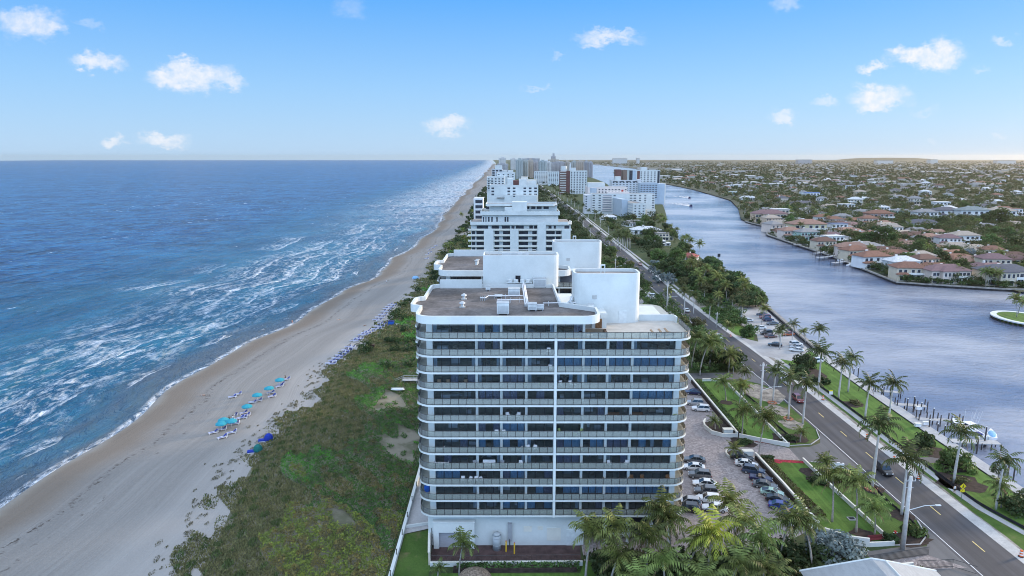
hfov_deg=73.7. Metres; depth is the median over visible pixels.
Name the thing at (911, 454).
royal palm
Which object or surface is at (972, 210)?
house
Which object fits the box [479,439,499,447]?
window
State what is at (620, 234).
royal palm
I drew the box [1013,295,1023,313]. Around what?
coconut palm
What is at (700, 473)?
suv
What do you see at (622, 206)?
angled wing
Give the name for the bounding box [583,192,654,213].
front white block
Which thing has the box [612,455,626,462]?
window
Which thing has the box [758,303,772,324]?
coconut palm
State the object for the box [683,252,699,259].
bungalow
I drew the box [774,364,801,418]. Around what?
royal palm
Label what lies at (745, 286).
coconut palm
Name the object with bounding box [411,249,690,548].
condo tower
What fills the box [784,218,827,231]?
house
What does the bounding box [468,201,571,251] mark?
terraced tower
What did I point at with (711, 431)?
garden wall
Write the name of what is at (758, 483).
sedan car
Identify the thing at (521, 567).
hedge
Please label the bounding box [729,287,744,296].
broadleaf tree
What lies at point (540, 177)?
white slab
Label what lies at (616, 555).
coconut palm
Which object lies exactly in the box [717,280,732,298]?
coconut palm
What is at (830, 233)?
bungalow
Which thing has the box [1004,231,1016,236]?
broadleaf tree
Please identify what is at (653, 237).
broadleaf tree
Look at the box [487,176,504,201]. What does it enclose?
curved balcony block
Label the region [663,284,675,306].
royal palm
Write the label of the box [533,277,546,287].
rooftop unit
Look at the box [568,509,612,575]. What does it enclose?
coconut palm
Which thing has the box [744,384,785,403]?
sandy patch
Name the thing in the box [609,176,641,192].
long grid block
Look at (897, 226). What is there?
house
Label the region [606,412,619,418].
wicker sofa
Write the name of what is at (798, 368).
shrub
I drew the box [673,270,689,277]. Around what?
broadleaf tree
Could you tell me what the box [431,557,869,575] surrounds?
garden front
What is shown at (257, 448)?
beach cabana
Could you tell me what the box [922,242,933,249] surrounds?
coconut palm
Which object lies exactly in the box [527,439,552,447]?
window
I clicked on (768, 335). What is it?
sedan car
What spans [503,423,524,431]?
window
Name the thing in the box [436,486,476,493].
window
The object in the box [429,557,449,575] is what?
coconut palm
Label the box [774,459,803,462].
flower bed
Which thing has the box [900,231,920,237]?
bungalow
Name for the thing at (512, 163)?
tower
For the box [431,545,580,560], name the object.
brown deck floor
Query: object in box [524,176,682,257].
strip woods
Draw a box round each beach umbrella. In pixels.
[215,421,226,427]
[218,417,228,421]
[226,418,236,423]
[241,404,251,412]
[252,393,261,401]
[264,386,273,389]
[275,378,283,381]
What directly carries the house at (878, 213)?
on the mainland ground at (741, 211)
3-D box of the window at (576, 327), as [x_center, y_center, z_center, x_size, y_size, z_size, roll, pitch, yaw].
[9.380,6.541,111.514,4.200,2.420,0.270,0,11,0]
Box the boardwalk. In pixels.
[394,375,417,382]
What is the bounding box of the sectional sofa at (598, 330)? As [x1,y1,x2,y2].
[579,329,607,336]
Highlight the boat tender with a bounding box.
[987,428,996,439]
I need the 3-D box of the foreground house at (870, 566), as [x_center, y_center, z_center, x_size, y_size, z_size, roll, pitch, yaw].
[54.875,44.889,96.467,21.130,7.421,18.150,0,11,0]
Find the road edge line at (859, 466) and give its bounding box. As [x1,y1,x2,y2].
[550,196,982,575]
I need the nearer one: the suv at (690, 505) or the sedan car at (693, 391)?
the suv at (690, 505)
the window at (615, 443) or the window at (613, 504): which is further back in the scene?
the window at (613, 504)
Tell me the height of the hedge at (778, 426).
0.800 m
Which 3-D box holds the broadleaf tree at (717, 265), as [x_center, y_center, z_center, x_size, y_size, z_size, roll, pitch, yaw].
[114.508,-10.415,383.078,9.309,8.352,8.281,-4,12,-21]
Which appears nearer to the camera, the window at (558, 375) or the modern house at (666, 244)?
the window at (558, 375)
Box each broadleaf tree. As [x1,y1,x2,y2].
[603,246,617,256]
[618,256,624,262]
[625,260,634,266]
[635,220,646,226]
[635,238,647,245]
[640,214,649,221]
[640,279,651,287]
[643,235,650,243]
[644,227,656,236]
[647,221,655,225]
[647,235,662,244]
[648,297,662,302]
[650,248,668,261]
[651,300,664,308]
[657,260,668,271]
[662,223,669,228]
[665,265,677,273]
[667,259,677,269]
[668,248,686,259]
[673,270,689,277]
[676,264,686,271]
[677,242,688,248]
[677,315,689,323]
[680,278,689,285]
[686,267,701,274]
[688,275,700,284]
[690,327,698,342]
[694,276,712,289]
[698,282,714,292]
[702,258,712,262]
[709,260,725,269]
[711,278,729,291]
[712,286,729,295]
[713,262,722,270]
[714,288,728,296]
[725,275,740,281]
[726,282,736,294]
[729,281,745,289]
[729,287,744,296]
[732,271,742,277]
[734,290,759,307]
[735,291,750,307]
[743,283,763,291]
[755,291,768,305]
[785,215,797,220]
[858,231,875,241]
[872,225,901,243]
[898,234,909,239]
[909,238,930,248]
[914,234,931,241]
[919,243,936,249]
[926,223,936,228]
[933,248,950,259]
[936,215,954,223]
[951,257,968,266]
[954,249,969,254]
[957,200,968,206]
[980,233,1003,244]
[983,207,1013,223]
[985,242,1000,246]
[987,226,998,233]
[1003,226,1015,232]
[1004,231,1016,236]
[1008,236,1023,246]
[1009,203,1020,207]
[1012,217,1023,221]
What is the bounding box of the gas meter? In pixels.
[508,522,511,546]
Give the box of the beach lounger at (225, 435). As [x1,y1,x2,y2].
[217,433,227,439]
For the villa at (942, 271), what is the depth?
360.92 m
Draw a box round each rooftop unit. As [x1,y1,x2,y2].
[497,301,508,314]
[508,287,519,294]
[527,302,536,310]
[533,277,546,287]
[536,304,543,310]
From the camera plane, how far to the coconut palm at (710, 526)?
104.44 m
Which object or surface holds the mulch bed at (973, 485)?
on the grass strip at (910, 430)
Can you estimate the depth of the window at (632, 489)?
116.97 m
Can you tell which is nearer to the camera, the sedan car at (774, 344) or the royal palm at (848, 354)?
the royal palm at (848, 354)
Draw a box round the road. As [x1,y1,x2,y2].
[539,185,1023,575]
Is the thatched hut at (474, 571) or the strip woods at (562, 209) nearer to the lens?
the thatched hut at (474, 571)
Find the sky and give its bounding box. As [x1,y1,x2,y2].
[0,0,1023,181]
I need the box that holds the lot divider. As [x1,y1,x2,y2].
[700,307,754,339]
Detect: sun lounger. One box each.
[592,477,603,482]
[618,477,629,482]
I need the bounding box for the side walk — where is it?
[405,478,427,533]
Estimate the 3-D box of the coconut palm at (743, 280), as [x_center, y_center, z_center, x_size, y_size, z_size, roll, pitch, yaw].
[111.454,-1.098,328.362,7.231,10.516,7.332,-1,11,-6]
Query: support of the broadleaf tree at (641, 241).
on the ground at (641, 254)
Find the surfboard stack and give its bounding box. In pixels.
[424,485,429,492]
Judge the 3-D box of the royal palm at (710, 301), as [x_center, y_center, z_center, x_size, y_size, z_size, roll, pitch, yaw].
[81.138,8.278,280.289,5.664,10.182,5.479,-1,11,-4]
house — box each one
[645,209,655,215]
[654,232,673,240]
[655,240,670,245]
[760,214,780,223]
[761,221,784,232]
[769,208,793,215]
[776,226,797,239]
[777,196,788,202]
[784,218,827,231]
[793,227,820,240]
[799,557,940,575]
[804,192,819,196]
[809,236,836,250]
[813,214,830,221]
[816,196,826,202]
[821,234,848,243]
[825,216,843,220]
[827,223,850,231]
[837,203,858,209]
[837,244,870,260]
[847,197,863,204]
[850,249,891,268]
[852,190,866,195]
[856,215,879,225]
[862,209,895,219]
[874,206,891,210]
[880,223,903,229]
[880,254,921,266]
[887,260,924,280]
[906,196,923,203]
[909,249,937,255]
[910,208,938,218]
[910,253,941,263]
[915,232,935,242]
[918,190,931,195]
[931,201,951,207]
[932,206,954,217]
[932,233,962,243]
[934,184,945,187]
[946,230,981,243]
[952,206,989,218]
[973,252,1013,263]
[977,245,1006,252]
[987,206,1017,219]
[1010,190,1022,195]
[1010,208,1023,215]
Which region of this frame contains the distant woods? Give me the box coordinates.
[569,161,1023,174]
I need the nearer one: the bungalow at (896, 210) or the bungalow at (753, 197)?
the bungalow at (896, 210)
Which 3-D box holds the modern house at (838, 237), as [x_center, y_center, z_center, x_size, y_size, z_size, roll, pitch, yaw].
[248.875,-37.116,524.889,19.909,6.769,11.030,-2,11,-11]
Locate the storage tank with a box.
[492,531,500,550]
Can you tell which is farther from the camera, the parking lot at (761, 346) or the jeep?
the parking lot at (761, 346)
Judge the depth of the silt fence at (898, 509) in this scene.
130.82 m
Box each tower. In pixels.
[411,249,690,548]
[434,236,601,293]
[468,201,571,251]
[490,178,537,201]
[497,163,507,171]
[499,157,505,163]
[510,158,515,169]
[516,158,522,178]
[522,158,539,161]
[523,159,527,176]
[528,158,532,177]
[533,160,537,177]
[538,160,546,170]
[547,161,550,170]
[551,161,564,170]
[559,166,586,193]
[565,160,569,170]
[571,160,575,167]
[576,160,584,169]
[584,160,587,176]
[588,161,592,176]
[627,167,659,182]
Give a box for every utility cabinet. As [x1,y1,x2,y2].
[722,427,733,432]
[742,449,753,455]
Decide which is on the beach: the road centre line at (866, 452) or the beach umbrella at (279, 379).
the beach umbrella at (279, 379)
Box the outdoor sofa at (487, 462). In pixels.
[483,459,494,465]
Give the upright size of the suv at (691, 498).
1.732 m
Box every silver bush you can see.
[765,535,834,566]
[804,528,868,564]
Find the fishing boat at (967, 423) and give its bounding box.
[952,410,990,439]
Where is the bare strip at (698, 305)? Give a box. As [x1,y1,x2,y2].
[681,293,720,323]
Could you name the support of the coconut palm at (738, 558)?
on the garden front at (590, 571)
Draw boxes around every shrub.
[691,317,706,326]
[691,348,726,371]
[718,348,747,370]
[737,438,753,445]
[739,323,759,337]
[761,454,774,462]
[778,433,799,440]
[790,353,816,368]
[790,364,810,376]
[806,473,831,485]
[812,375,831,384]
[849,398,862,405]
[881,531,900,543]
[898,520,927,537]
[914,430,935,447]
[916,446,935,454]
[934,446,978,474]
[950,476,971,483]
[991,488,1023,518]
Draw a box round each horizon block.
[612,158,626,163]
[795,160,811,163]
[874,160,893,163]
[926,159,937,163]
[993,160,1015,163]
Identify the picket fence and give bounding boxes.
[859,547,928,560]
[917,559,977,573]
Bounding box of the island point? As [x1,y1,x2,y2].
[990,310,1023,326]
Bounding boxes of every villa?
[749,209,788,221]
[767,220,785,226]
[832,213,851,218]
[833,242,867,256]
[922,263,973,283]
[971,263,1023,286]
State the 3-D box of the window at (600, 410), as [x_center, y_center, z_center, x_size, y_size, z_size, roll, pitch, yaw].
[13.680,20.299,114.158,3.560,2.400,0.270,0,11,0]
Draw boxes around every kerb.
[790,429,819,445]
[895,520,925,545]
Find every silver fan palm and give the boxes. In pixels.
[648,265,655,272]
[651,269,665,282]
[665,271,676,283]
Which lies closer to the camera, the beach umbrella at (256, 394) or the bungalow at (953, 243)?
the beach umbrella at (256, 394)
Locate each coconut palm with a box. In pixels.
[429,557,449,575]
[448,526,478,575]
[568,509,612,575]
[591,503,641,551]
[593,537,643,575]
[618,554,660,575]
[625,521,672,575]
[634,485,684,564]
[639,546,691,575]
[641,495,691,552]
[674,519,726,566]
[678,553,732,575]
[683,258,696,271]
[684,258,696,267]
[685,237,695,243]
[685,504,742,569]
[686,253,698,261]
[686,328,708,367]
[690,267,703,277]
[693,330,724,375]
[694,238,704,254]
[694,276,706,285]
[700,263,713,275]
[702,329,727,362]
[706,411,722,428]
[707,476,754,542]
[710,269,725,280]
[710,539,765,575]
[711,373,734,400]
[713,290,723,306]
[715,498,769,548]
[716,266,727,272]
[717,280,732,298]
[717,345,742,372]
[721,319,736,336]
[724,440,743,459]
[727,358,737,373]
[727,396,758,433]
[730,378,754,407]
[734,517,786,575]
[736,276,751,282]
[738,282,751,290]
[739,550,796,575]
[748,402,784,455]
[754,294,768,305]
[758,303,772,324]
[764,502,819,552]
[773,327,785,338]
[781,494,830,562]
[792,424,810,441]
[797,327,809,342]
[811,463,853,521]
[813,451,834,469]
[817,452,837,467]
[831,463,878,532]
[853,493,893,534]
[866,243,875,249]
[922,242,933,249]
[978,266,994,286]
[981,474,1016,507]
[984,267,998,286]
[989,266,1005,286]
[994,247,1007,255]
[1005,292,1023,316]
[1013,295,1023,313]
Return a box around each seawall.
[745,221,1023,291]
[765,304,816,348]
[813,351,1022,492]
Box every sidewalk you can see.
[575,209,696,301]
[773,357,1023,534]
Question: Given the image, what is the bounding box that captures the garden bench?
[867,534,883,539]
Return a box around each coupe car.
[760,486,783,495]
[765,492,789,502]
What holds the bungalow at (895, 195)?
on the mainland ground at (741, 211)
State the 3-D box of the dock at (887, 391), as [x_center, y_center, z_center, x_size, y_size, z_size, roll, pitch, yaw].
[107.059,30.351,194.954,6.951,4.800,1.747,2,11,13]
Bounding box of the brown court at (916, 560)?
[892,555,966,568]
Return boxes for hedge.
[453,560,579,572]
[691,379,746,435]
[755,454,825,517]
[944,466,966,472]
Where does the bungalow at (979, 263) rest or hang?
on the mainland ground at (741, 211)
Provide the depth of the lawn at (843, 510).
132.68 m
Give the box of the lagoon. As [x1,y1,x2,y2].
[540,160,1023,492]
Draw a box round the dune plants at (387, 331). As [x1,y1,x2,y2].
[356,237,470,341]
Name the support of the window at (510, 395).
in the condo tower at (532, 501)
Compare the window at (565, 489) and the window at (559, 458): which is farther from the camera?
the window at (565, 489)
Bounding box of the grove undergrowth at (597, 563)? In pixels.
[583,543,823,575]
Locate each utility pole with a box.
[666,283,672,307]
[758,362,781,418]
[900,476,940,550]
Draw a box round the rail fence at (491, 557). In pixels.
[431,554,581,561]
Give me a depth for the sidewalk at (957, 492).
143.85 m
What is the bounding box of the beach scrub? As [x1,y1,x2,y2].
[354,186,486,368]
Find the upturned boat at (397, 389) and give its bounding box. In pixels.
[391,388,404,390]
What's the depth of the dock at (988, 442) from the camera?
159.86 m
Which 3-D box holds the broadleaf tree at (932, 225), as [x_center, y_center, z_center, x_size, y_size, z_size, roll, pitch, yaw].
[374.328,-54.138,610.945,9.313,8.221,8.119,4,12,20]
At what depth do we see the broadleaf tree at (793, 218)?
656.62 m
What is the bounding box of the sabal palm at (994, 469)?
[990,463,1008,491]
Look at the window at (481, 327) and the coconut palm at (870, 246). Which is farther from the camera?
the coconut palm at (870, 246)
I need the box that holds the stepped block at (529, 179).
[521,177,536,183]
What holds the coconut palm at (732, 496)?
on the parking court at (699, 438)
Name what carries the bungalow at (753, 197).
on the mainland ground at (741, 211)
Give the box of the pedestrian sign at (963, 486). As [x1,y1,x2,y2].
[960,483,965,499]
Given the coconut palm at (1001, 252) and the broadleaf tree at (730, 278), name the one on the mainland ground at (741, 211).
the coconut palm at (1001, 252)
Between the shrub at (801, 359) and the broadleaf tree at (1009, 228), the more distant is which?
the broadleaf tree at (1009, 228)
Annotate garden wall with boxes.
[388,465,420,575]
[406,522,427,527]
[428,533,430,564]
[430,560,582,566]
[685,372,737,433]
[702,378,786,441]
[703,418,737,436]
[739,433,789,446]
[754,452,819,523]
[802,458,894,546]
[825,527,869,546]
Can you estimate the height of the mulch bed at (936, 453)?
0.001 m
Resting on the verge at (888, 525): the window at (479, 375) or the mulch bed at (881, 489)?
the mulch bed at (881, 489)
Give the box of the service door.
[566,529,579,544]
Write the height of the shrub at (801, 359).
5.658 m
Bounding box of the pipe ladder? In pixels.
[522,282,527,306]
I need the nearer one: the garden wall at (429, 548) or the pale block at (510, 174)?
the garden wall at (429, 548)
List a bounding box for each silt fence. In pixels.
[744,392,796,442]
[789,363,1023,528]
[850,469,926,536]
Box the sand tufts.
[148,329,374,575]
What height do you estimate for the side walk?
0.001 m
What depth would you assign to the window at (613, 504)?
117.49 m
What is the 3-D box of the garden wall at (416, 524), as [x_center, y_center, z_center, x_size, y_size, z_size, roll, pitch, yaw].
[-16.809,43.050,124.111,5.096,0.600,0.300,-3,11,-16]
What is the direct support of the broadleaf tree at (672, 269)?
on the ground at (641, 254)
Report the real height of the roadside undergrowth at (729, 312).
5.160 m
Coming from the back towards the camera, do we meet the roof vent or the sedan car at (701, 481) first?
the sedan car at (701, 481)
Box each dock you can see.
[815,253,835,259]
[830,259,850,264]
[873,386,901,398]
[894,397,928,412]
[915,412,963,426]
[947,438,1001,450]
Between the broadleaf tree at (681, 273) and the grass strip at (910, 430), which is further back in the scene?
the broadleaf tree at (681, 273)
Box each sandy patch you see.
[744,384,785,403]
[764,404,787,415]
[778,418,803,428]
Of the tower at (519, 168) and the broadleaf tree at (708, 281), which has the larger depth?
the tower at (519, 168)
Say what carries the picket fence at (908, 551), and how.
on the brown court at (916, 560)
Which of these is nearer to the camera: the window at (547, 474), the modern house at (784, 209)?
the window at (547, 474)
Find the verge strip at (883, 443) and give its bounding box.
[736,335,1023,551]
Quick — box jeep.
[876,460,893,475]
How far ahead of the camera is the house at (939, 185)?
1407.76 m
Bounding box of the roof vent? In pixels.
[459,301,464,307]
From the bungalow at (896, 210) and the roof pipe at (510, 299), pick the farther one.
the bungalow at (896, 210)
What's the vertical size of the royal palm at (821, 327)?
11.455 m
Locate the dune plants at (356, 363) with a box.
[166,336,419,575]
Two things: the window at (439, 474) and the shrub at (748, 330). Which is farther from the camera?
the shrub at (748, 330)
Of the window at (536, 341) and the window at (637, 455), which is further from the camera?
the window at (637, 455)
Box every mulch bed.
[720,400,732,404]
[729,437,757,446]
[772,433,808,442]
[799,467,840,485]
[807,368,826,377]
[843,401,863,407]
[849,528,873,536]
[861,485,884,494]
[882,532,933,547]
[889,509,914,522]
[909,444,943,457]
[935,471,988,492]
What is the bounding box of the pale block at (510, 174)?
[496,170,514,183]
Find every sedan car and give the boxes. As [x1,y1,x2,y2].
[683,462,705,469]
[684,454,705,463]
[685,388,700,394]
[692,478,716,486]
[702,501,728,513]
[731,451,753,460]
[734,458,757,466]
[752,478,777,488]
[764,333,777,337]
[766,321,778,324]
[768,342,781,346]
[768,499,794,509]
[781,331,794,335]
[789,344,803,347]
[789,347,804,351]
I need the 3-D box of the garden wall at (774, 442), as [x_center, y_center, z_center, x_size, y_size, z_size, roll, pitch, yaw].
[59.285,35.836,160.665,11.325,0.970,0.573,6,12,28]
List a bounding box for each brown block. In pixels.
[614,169,620,175]
[621,170,626,179]
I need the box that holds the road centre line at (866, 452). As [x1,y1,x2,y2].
[594,230,984,551]
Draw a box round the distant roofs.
[595,162,1023,186]
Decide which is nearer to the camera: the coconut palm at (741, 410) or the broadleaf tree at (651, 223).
the coconut palm at (741, 410)
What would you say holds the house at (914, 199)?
on the mainland ground at (741, 211)
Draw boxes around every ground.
[200,215,470,575]
[385,160,1017,575]
[559,158,1023,291]
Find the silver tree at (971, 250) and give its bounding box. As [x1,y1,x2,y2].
[964,248,976,254]
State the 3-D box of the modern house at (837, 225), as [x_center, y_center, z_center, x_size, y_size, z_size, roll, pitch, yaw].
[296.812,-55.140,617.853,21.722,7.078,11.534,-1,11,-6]
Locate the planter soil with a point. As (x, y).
(717, 429)
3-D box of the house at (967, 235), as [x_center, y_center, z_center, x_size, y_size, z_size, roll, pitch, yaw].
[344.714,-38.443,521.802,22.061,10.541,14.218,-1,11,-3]
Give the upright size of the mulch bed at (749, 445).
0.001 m
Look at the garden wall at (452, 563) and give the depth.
111.96 m
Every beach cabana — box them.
[247,444,262,453]
[258,433,272,441]
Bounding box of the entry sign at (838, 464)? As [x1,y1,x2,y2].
[829,462,843,468]
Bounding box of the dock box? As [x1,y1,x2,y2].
[914,422,920,426]
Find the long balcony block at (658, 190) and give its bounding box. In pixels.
[638,183,665,203]
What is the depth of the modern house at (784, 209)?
761.60 m
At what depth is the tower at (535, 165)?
2185.26 m
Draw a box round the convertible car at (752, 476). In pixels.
[749,473,772,481]
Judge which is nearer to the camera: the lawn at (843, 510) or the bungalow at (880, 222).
the lawn at (843, 510)
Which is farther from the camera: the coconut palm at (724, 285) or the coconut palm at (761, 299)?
the coconut palm at (724, 285)
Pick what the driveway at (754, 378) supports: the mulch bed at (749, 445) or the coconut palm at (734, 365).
the coconut palm at (734, 365)
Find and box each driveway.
[689,365,765,384]
[789,434,868,478]
[867,526,977,575]
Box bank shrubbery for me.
[743,211,1023,287]
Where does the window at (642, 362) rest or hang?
in the condo tower at (532, 501)
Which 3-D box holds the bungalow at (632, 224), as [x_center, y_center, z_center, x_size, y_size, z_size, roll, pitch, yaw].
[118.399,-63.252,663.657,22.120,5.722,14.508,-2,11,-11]
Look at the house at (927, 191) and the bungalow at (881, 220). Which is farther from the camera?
the house at (927, 191)
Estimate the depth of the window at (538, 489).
116.97 m
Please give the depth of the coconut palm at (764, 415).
149.78 m
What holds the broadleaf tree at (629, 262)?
on the ground at (641, 254)
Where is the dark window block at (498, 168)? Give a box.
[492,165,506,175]
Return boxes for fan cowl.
[507,279,518,282]
[519,279,531,283]
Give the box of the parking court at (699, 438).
[581,379,804,560]
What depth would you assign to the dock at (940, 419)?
173.86 m
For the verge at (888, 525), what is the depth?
130.77 m
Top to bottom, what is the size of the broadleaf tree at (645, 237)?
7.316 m
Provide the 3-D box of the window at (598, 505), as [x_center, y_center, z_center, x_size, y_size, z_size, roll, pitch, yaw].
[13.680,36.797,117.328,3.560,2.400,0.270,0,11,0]
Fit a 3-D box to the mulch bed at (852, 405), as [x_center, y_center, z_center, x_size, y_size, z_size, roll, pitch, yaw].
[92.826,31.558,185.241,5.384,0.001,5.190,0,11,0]
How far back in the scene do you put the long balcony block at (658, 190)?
961.76 m
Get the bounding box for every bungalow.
[599,214,616,219]
[622,220,643,226]
[629,225,661,233]
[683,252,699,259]
[739,195,754,199]
[790,200,814,205]
[825,231,845,235]
[834,226,861,232]
[841,221,862,227]
[844,217,856,221]
[852,209,867,213]
[861,241,881,245]
[866,220,893,224]
[875,221,896,224]
[876,245,909,251]
[877,247,907,253]
[888,194,906,198]
[891,208,910,212]
[894,239,913,248]
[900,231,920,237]
[903,227,925,230]
[905,219,936,227]
[921,228,947,233]
[923,261,943,265]
[939,241,965,248]
[943,248,970,253]
[948,252,970,263]
[956,254,975,262]
[959,243,983,247]
[970,260,1001,266]
[973,222,995,228]
[1004,253,1023,262]
[1006,250,1023,254]
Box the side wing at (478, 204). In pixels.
[474,197,483,218]
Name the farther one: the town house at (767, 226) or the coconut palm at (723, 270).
the town house at (767, 226)
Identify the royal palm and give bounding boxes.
[603,234,614,242]
[616,231,625,250]
[623,232,631,250]
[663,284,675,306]
[676,282,692,314]
[687,289,700,314]
[703,297,717,319]
[736,298,748,324]
[736,365,753,395]
[764,360,786,400]
[773,322,790,348]
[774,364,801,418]
[788,318,800,339]
[790,369,823,423]
[805,337,838,391]
[810,321,829,344]
[828,351,856,397]
[840,346,864,391]
[854,370,884,416]
[857,405,903,486]
[879,369,908,414]
[880,436,933,514]
[938,413,984,482]
[985,445,1023,509]
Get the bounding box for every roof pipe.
[480,294,522,300]
[497,298,523,302]
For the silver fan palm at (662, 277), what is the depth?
363.61 m
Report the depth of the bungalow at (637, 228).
592.47 m
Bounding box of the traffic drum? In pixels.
[1018,550,1023,557]
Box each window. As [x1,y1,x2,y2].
[432,324,466,334]
[433,341,473,351]
[433,358,474,367]
[434,374,474,384]
[434,391,475,400]
[434,407,467,415]
[435,439,474,447]
[435,455,468,462]
[436,471,468,477]
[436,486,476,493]
[437,502,476,508]
[450,276,480,278]
[477,226,487,228]
[478,324,499,334]
[478,341,499,351]
[478,358,499,367]
[478,374,499,384]
[478,391,499,400]
[479,423,499,431]
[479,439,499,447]
[479,486,499,493]
[479,502,499,508]
[503,358,524,367]
[503,374,524,384]
[503,391,524,400]
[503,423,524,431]
[503,439,524,447]
[503,471,524,477]
[503,486,524,493]
[503,502,524,508]
[517,455,524,462]
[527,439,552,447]
[527,455,552,462]
[527,486,551,493]
[527,502,551,508]
[528,341,553,351]
[528,358,553,367]
[528,374,552,384]
[528,391,552,400]
[535,471,551,477]
[536,324,553,334]
[555,486,578,493]
[555,502,578,508]
[556,407,580,415]
[556,439,579,447]
[556,455,579,462]
[557,341,581,351]
[557,358,581,367]
[557,374,580,384]
[557,391,580,400]
[560,288,571,293]
[565,324,581,334]
[582,486,601,493]
[582,502,601,508]
[583,439,603,447]
[584,374,605,384]
[584,391,604,400]
[585,358,605,367]
[590,407,604,415]
[605,486,625,493]
[605,502,625,508]
[607,439,627,447]
[608,374,629,384]
[608,391,628,400]
[609,341,630,351]
[609,358,629,367]
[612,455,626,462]
[629,486,667,493]
[631,439,669,447]
[632,391,672,400]
[633,358,673,367]
[633,374,672,384]
[634,341,674,351]
[637,455,669,462]
[639,407,671,415]
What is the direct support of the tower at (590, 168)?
on the ground at (641, 254)
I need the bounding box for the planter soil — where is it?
[705,421,733,432]
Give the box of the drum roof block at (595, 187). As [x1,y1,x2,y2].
[585,182,627,193]
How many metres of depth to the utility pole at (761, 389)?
173.49 m
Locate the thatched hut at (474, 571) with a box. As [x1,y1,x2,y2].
[459,567,490,575]
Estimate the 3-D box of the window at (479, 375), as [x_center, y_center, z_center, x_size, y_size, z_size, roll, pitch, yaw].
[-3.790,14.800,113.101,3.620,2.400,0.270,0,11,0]
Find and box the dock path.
[920,456,960,462]
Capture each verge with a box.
[727,381,817,444]
[809,462,922,536]
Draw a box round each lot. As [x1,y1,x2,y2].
[639,287,673,313]
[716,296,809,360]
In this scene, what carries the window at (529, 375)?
in the condo tower at (532, 501)
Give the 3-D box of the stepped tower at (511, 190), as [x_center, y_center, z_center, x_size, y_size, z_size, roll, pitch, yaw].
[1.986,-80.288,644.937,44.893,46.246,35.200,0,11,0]
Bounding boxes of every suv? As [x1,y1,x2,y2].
[680,495,701,506]
[682,500,699,513]
[687,398,703,405]
[688,468,711,478]
[692,403,710,411]
[694,484,718,493]
[696,492,720,502]
[741,463,764,474]
[759,314,770,317]
[760,329,773,334]
[762,316,773,321]
[789,340,802,344]
[792,393,803,402]
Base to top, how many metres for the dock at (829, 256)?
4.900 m
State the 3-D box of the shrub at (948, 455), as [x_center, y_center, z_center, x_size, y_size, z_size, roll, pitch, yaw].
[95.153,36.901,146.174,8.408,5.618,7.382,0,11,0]
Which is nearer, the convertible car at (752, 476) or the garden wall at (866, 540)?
the garden wall at (866, 540)
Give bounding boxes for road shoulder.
[531,178,1023,563]
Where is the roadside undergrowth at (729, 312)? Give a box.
[601,256,748,371]
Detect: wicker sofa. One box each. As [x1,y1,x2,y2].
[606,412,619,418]
[630,412,643,418]
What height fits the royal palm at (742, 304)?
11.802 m
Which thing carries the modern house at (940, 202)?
on the mainland ground at (741, 211)
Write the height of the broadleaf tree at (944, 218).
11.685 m
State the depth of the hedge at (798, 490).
138.18 m
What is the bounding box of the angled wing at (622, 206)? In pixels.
[613,198,645,217]
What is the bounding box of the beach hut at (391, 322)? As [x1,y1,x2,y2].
[388,320,398,324]
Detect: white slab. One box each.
[534,171,547,184]
[548,171,558,185]
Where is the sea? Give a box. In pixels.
[0,160,492,507]
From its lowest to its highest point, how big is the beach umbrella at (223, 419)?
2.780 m
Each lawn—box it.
[698,381,773,439]
[768,460,880,540]
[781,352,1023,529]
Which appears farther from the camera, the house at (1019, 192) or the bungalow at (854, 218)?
the house at (1019, 192)
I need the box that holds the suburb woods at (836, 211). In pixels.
[660,172,1023,259]
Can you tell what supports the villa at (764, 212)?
on the mainland ground at (741, 211)
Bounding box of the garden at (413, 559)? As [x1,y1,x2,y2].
[394,530,429,575]
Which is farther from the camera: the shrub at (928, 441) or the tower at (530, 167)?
the tower at (530, 167)
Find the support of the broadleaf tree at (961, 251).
on the mainland ground at (741, 211)
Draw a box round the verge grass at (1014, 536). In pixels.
[784,367,1023,549]
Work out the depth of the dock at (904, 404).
183.83 m
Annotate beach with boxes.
[0,164,495,575]
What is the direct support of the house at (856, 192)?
on the mainland ground at (741, 211)

